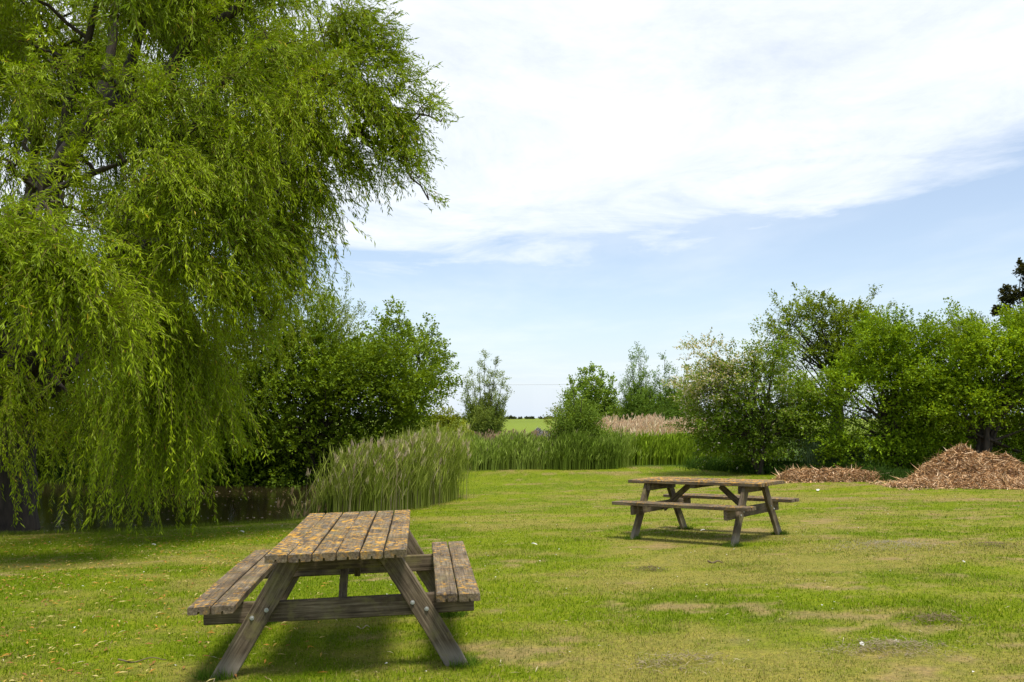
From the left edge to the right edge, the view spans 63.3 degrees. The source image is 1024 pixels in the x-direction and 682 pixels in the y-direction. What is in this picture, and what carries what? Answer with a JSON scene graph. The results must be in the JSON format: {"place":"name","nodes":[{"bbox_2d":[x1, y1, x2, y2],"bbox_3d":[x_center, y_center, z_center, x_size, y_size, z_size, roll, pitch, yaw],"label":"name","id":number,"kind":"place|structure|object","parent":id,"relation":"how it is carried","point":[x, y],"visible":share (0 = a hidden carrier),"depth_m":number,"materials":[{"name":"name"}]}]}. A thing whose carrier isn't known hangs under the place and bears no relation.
{"place":"outdoors","nodes":[
{"label":"outdoors","id":0,"kind":"place"},
{"bbox_2d":[4,482,329,533],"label":"pond water","id":1,"kind":"structure","parent":0,"point":[262,503],"depth_m":18.32,"materials":[{"name":"liquid"}]},
{"bbox_2d":[37,490,306,530],"bbox_3d":[-5.498,3.638,18.006,7.021,0.015,9.572,0,-5,0],"label":"floating debris","id":2,"kind":"object","parent":1,"relation":"on","point":[195,508],"visible":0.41,"depth_m":17.41,"materials":[{"name":"plant"}]},
{"bbox_2d":[0,418,1023,681],"bbox_3d":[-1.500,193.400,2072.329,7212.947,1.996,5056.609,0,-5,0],"label":"ground","id":3,"kind":"structure","parent":0,"point":[744,636],"depth_m":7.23,"materials":[{"name":"green plant"}]},
{"bbox_2d":[36,330,237,482],"bbox_3d":[-16.942,1.969,28.181,17.742,7.137,8.043,0,-5,0],"label":"dense bush","id":4,"kind":"object","parent":3,"relation":"on","point":[44,466],"visible":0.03,"depth_m":26.13,"materials":[{"name":"green plant"}]},
{"bbox_2d":[0,516,306,535],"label":"bank grass","id":5,"kind":"structure","parent":3,"relation":"on","point":[35,532],"depth_m":13.01,"materials":[{"name":"green plant"}]},
{"bbox_2d":[0,530,330,681],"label":"fallen leaves","id":6,"kind":"object","parent":3,"relation":"on","point":[7,654],"visible":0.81,"depth_m":6.95,"materials":[{"name":"green plant"}]},
{"bbox_2d":[38,447,380,484],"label":"shore grass","id":7,"kind":"structure","parent":3,"relation":"on","point":[59,469],"depth_m":25.27,"materials":[{"name":"green plant"}]},
{"bbox_2d":[0,0,464,545],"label":"weeping willow","id":8,"kind":"object","parent":3,"relation":"on","point":[222,176],"visible":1,"depth_m":11.48,"materials":[{"name":"green plant"}]},
{"bbox_2d":[165,285,469,487],"bbox_3d":[-6.418,1.605,25.710,10.360,6.984,5.338,0,-5,0],"label":"dense bush","id":9,"kind":"object","parent":3,"relation":"on","point":[371,388],"visible":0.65,"depth_m":24.76,"materials":[{"name":"green plant"}]},
{"bbox_2d":[272,477,369,519],"bbox_3d":[-3.235,3.192,15.190,2.450,1.546,2.033,-3,-6,31],"label":"rush tussock","id":10,"kind":"object","parent":3,"relation":"on","point":[323,508],"visible":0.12,"depth_m":14.99,"materials":[{"name":"green plant"}]},
{"bbox_2d":[280,270,381,448],"bbox_3d":[-6.939,0.998,31.086,4.238,7.625,3.774,1,-5,-15],"label":"grey willow tree","id":11,"kind":"object","parent":3,"relation":"on","point":[346,314],"visible":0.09,"depth_m":30.78,"materials":[{"name":"green plant"}]},
{"bbox_2d":[187,510,479,678],"bbox_3d":[-1.054,1.589,5.428,1.572,0.728,1.864,-1,-5,-6],"label":"picnic table","id":12,"kind":"object","parent":3,"relation":"on","point":[344,545],"visible":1,"depth_m":4.79,"materials":[{"name":"brown wood"}]},
{"bbox_2d":[288,418,482,517],"bbox_3d":[-2.311,2.799,16.624,2.584,2.612,5.449,-3,-6,30],"label":"reed clump","id":13,"kind":"object","parent":3,"relation":"on","point":[424,479],"visible":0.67,"depth_m":15.63,"materials":[{"name":"green plant"}]},
{"bbox_2d":[305,426,470,513],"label":"dead reeds","id":14,"kind":"object","parent":3,"relation":"on","point":[396,455],"visible":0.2,"depth_m":15.26,"materials":[{"name":"plant"}]},
{"bbox_2d":[356,296,459,433],"bbox_3d":[-4.544,1.623,34.387,5.045,6.892,3.965,0,-5,0],"label":"poplar tree","id":15,"kind":"object","parent":3,"relation":"on","point":[407,323],"visible":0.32,"depth_m":33.94,"materials":[{"name":"green plant"}]},
{"bbox_2d":[413,395,473,433],"bbox_3d":[-2.404,3.221,29.296,2.018,2.674,1.905,-3,-6,30],"label":"bush","id":16,"kind":"object","parent":3,"relation":"on","point":[447,417],"visible":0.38,"depth_m":29.20,"materials":[{"name":"green plant"}]},
{"bbox_2d":[456,349,514,438],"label":"young willow","id":17,"kind":"object","parent":3,"relation":"on","point":[489,415],"visible":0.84,"depth_m":45.45,"materials":[{"name":"green plant"}]},
{"bbox_2d":[189,525,788,681],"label":"leg tufts","id":18,"kind":"object","parent":3,"relation":"on","point":[471,660],"visible":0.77,"depth_m":4.79,"materials":[{"name":"green plant"}]},
{"bbox_2d":[463,428,550,440],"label":"pale grasses","id":19,"kind":"object","parent":3,"relation":"on","point":[534,431],"visible":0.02,"depth_m":32.83,"materials":[{"name":"green plant"}]},
{"bbox_2d":[1,507,1023,681],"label":"straw bits","id":20,"kind":"object","parent":3,"relation":"on","point":[512,611],"visible":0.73,"depth_m":6.04,"materials":[{"name":"beige plant"}]},
{"bbox_2d":[67,499,1002,671],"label":"petals","id":21,"kind":"object","parent":3,"relation":"on","point":[556,554],"visible":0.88,"depth_m":7.73,"materials":[{"name":"white plant"}]},
{"bbox_2d":[532,426,549,436],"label":"grey heap","id":22,"kind":"object","parent":3,"relation":"on","point":[540,431],"visible":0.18,"depth_m":61.43,"materials":[{"name":"brown stone"}]},
{"bbox_2d":[543,400,576,428],"bbox_3d":[1.873,3.565,32.799,1.493,2.474,1.523,0,-5,0],"label":"field bush","id":23,"kind":"object","parent":3,"relation":"on","point":[546,421],"visible":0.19,"depth_m":32.89,"materials":[{"name":"green plant"}]},
{"bbox_2d":[542,373,618,460],"bbox_3d":[2.284,3.051,28.257,2.884,3.978,2.786,2,-6,-18],"label":"willow shrub","id":24,"kind":"object","parent":3,"relation":"on","point":[580,419],"visible":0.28,"depth_m":27.78,"materials":[{"name":"green plant"}]},
{"bbox_2d":[542,429,629,469],"bbox_3d":[2.430,3.482,27.149,2.899,1.476,1.971,0,-5,0],"label":"reed corner","id":25,"kind":"object","parent":3,"relation":"on","point":[586,455],"visible":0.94,"depth_m":26.74,"materials":[{"name":"green plant"}]},
{"bbox_2d":[560,361,621,420],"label":"young poplar","id":26,"kind":"object","parent":3,"relation":"on","point":[597,392],"visible":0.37,"depth_m":47.58,"materials":[{"name":"green plant"}]},
{"bbox_2d":[599,400,628,420],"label":"hedge","id":27,"kind":"object","parent":3,"relation":"on","point":[618,411],"visible":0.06,"depth_m":60.95,"materials":[{"name":"green plant"}]},
{"bbox_2d":[544,412,731,435],"bbox_3d":[5.947,3.853,34.328,10.888,2.062,6.163,-1,-5,10],"label":"dry reed bed","id":28,"kind":"object","parent":3,"relation":"on","point":[649,423],"visible":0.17,"depth_m":33.33,"materials":[{"name":"beige plant"}]},
{"bbox_2d":[279,415,1005,418],"bbox_3d":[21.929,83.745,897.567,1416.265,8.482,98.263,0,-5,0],"label":"distant hedgerow","id":29,"kind":"object","parent":3,"relation":"on","point":[526,417],"visible":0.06,"depth_m":886.92,"materials":[{"name":"green plant"}]},
{"bbox_2d":[609,341,677,421],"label":"young willow","id":30,"kind":"object","parent":3,"relation":"on","point":[639,399],"visible":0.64,"depth_m":43.67,"materials":[{"name":"green plant"}]},
{"bbox_2d":[635,564,672,572],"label":"grass clippings","id":31,"kind":"object","parent":3,"relation":"on","point":[654,566],"depth_m":8.09,"materials":[{"name":"beige plant"}]},
{"bbox_2d":[648,350,693,421],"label":"young willow","id":32,"kind":"object","parent":3,"relation":"on","point":[669,399],"visible":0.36,"depth_m":43.61,"materials":[{"name":"green plant"}]},
{"bbox_2d":[619,649,753,672],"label":"grass clippings","id":33,"kind":"object","parent":3,"relation":"on","point":[675,657],"depth_m":4.74,"materials":[{"name":"plant"}]},
{"bbox_2d":[678,359,700,416],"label":"young poplar","id":34,"kind":"object","parent":3,"relation":"on","point":[689,379],"visible":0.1,"depth_m":52.20,"materials":[{"name":"green plant"}]},
{"bbox_2d":[612,477,798,546],"bbox_3d":[2.499,2.150,10.720,1.870,0.732,1.574,-6,-8,39],"label":"picnic table","id":35,"kind":"object","parent":3,"relation":"on","point":[681,498],"visible":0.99,"depth_m":10.57,"materials":[{"name":"brown wood"}]},
{"bbox_2d":[660,314,847,474],"bbox_3d":[6.862,1.656,23.566,5.294,4.581,3.660,0,-5,0],"label":"hawthorn","id":36,"kind":"object","parent":3,"relation":"on","point":[738,413],"visible":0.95,"depth_m":23.04,"materials":[{"name":"green plant"}]},
{"bbox_2d":[757,282,901,438],"bbox_3d":[11.883,1.138,30.963,5.709,6.730,3.975,3,-6,-29],"label":"spreading tree","id":37,"kind":"object","parent":3,"relation":"on","point":[820,346],"visible":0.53,"depth_m":30.81,"materials":[{"name":"green plant"}]},
{"bbox_2d":[771,463,887,482],"bbox_3d":[7.832,3.337,20.584,2.826,0.764,1.834,0,-5,0],"label":"woodchip heap","id":38,"kind":"object","parent":3,"relation":"on","point":[804,474],"visible":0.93,"depth_m":20.22,"materials":[{"name":"brown wood"}]},
{"bbox_2d":[784,634,972,659],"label":"grass clippings","id":39,"kind":"object","parent":3,"relation":"on","point":[897,641],"depth_m":4.94,"materials":[{"name":"beige plant"}]},
{"bbox_2d":[784,539,977,553],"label":"grass clippings","id":40,"kind":"object","parent":3,"relation":"on","point":[902,542],"depth_m":9.44,"materials":[{"name":"plant"}]},
{"bbox_2d":[794,303,972,470],"bbox_3d":[9.984,1.607,22.541,4.607,5.179,4.113,0,-5,0],"label":"field maple","id":41,"kind":"object","parent":3,"relation":"on","point":[886,366],"visible":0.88,"depth_m":21.74,"materials":[{"name":"green plant"}]},
{"bbox_2d":[861,441,1023,489],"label":"woodchip heap","id":42,"kind":"object","parent":3,"relation":"on","point":[960,466],"visible":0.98,"depth_m":18.58,"materials":[{"name":"brown wood"}]},
{"bbox_2d":[897,611,989,629],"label":"grass clippings","id":43,"kind":"object","parent":3,"relation":"on","point":[941,617],"depth_m":5.63,"materials":[{"name":"plant"}]},
{"bbox_2d":[905,296,1023,464],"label":"field maple","id":44,"kind":"object","parent":3,"relation":"on","point":[992,401],"visible":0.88,"depth_m":21.00,"materials":[{"name":"green plant"}]},
{"bbox_2d":[927,306,1005,449],"bbox_3d":[14.955,1.478,27.120,2.845,5.307,2.333,3,-6,-30],"label":"ash tree","id":45,"kind":"object","parent":3,"relation":"on","point":[958,328],"visible":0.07,"depth_m":27.03,"materials":[{"name":"green plant"}]},
{"bbox_2d":[945,540,1023,548],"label":"grass clippings","id":46,"kind":"object","parent":3,"relation":"on","point":[992,544],"depth_m":9.33,"materials":[{"name":"plant"}]},
{"bbox_2d":[990,257,1023,326],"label":"dark tree","id":47,"kind":"object","parent":3,"relation":"on","point":[1008,296],"visible":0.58,"depth_m":27.10,"materials":[{"name":"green plant"}]},
{"bbox_2d":[0,0,1023,417],"label":"sky","id":48,"kind":"structure","parent":0,"point":[617,174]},
{"bbox_2d":[427,425,654,471],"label":"reed bank","id":49,"kind":"structure","parent":0,"point":[513,451],"depth_m":27.53,"materials":[{"name":"green plant"}]},
{"bbox_2d":[621,429,799,465],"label":"green bank","id":50,"kind":"structure","parent":0,"point":[666,448],"depth_m":28.35,"materials":[{"name":"green plant"}]},
{"bbox_2d":[676,453,905,475],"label":"rough grass","id":51,"kind":"structure","parent":0,"point":[718,467],"depth_m":23.40,"materials":[{"name":"green plant"}]},
{"bbox_2d":[788,433,870,467],"bbox_3d":[8.804,3.019,22.403,2.328,1.235,1.954,2,-6,-24],"label":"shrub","id":52,"kind":"object","parent":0,"point":[810,456],"visible":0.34,"depth_m":22.20,"materials":[{"name":"green plant"}]},
{"bbox_2d":[848,465,918,481],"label":"shade grass","id":53,"kind":"structure","parent":0,"point":[888,474],"depth_m":20.10,"materials":[{"name":"green plant"}]}
]}

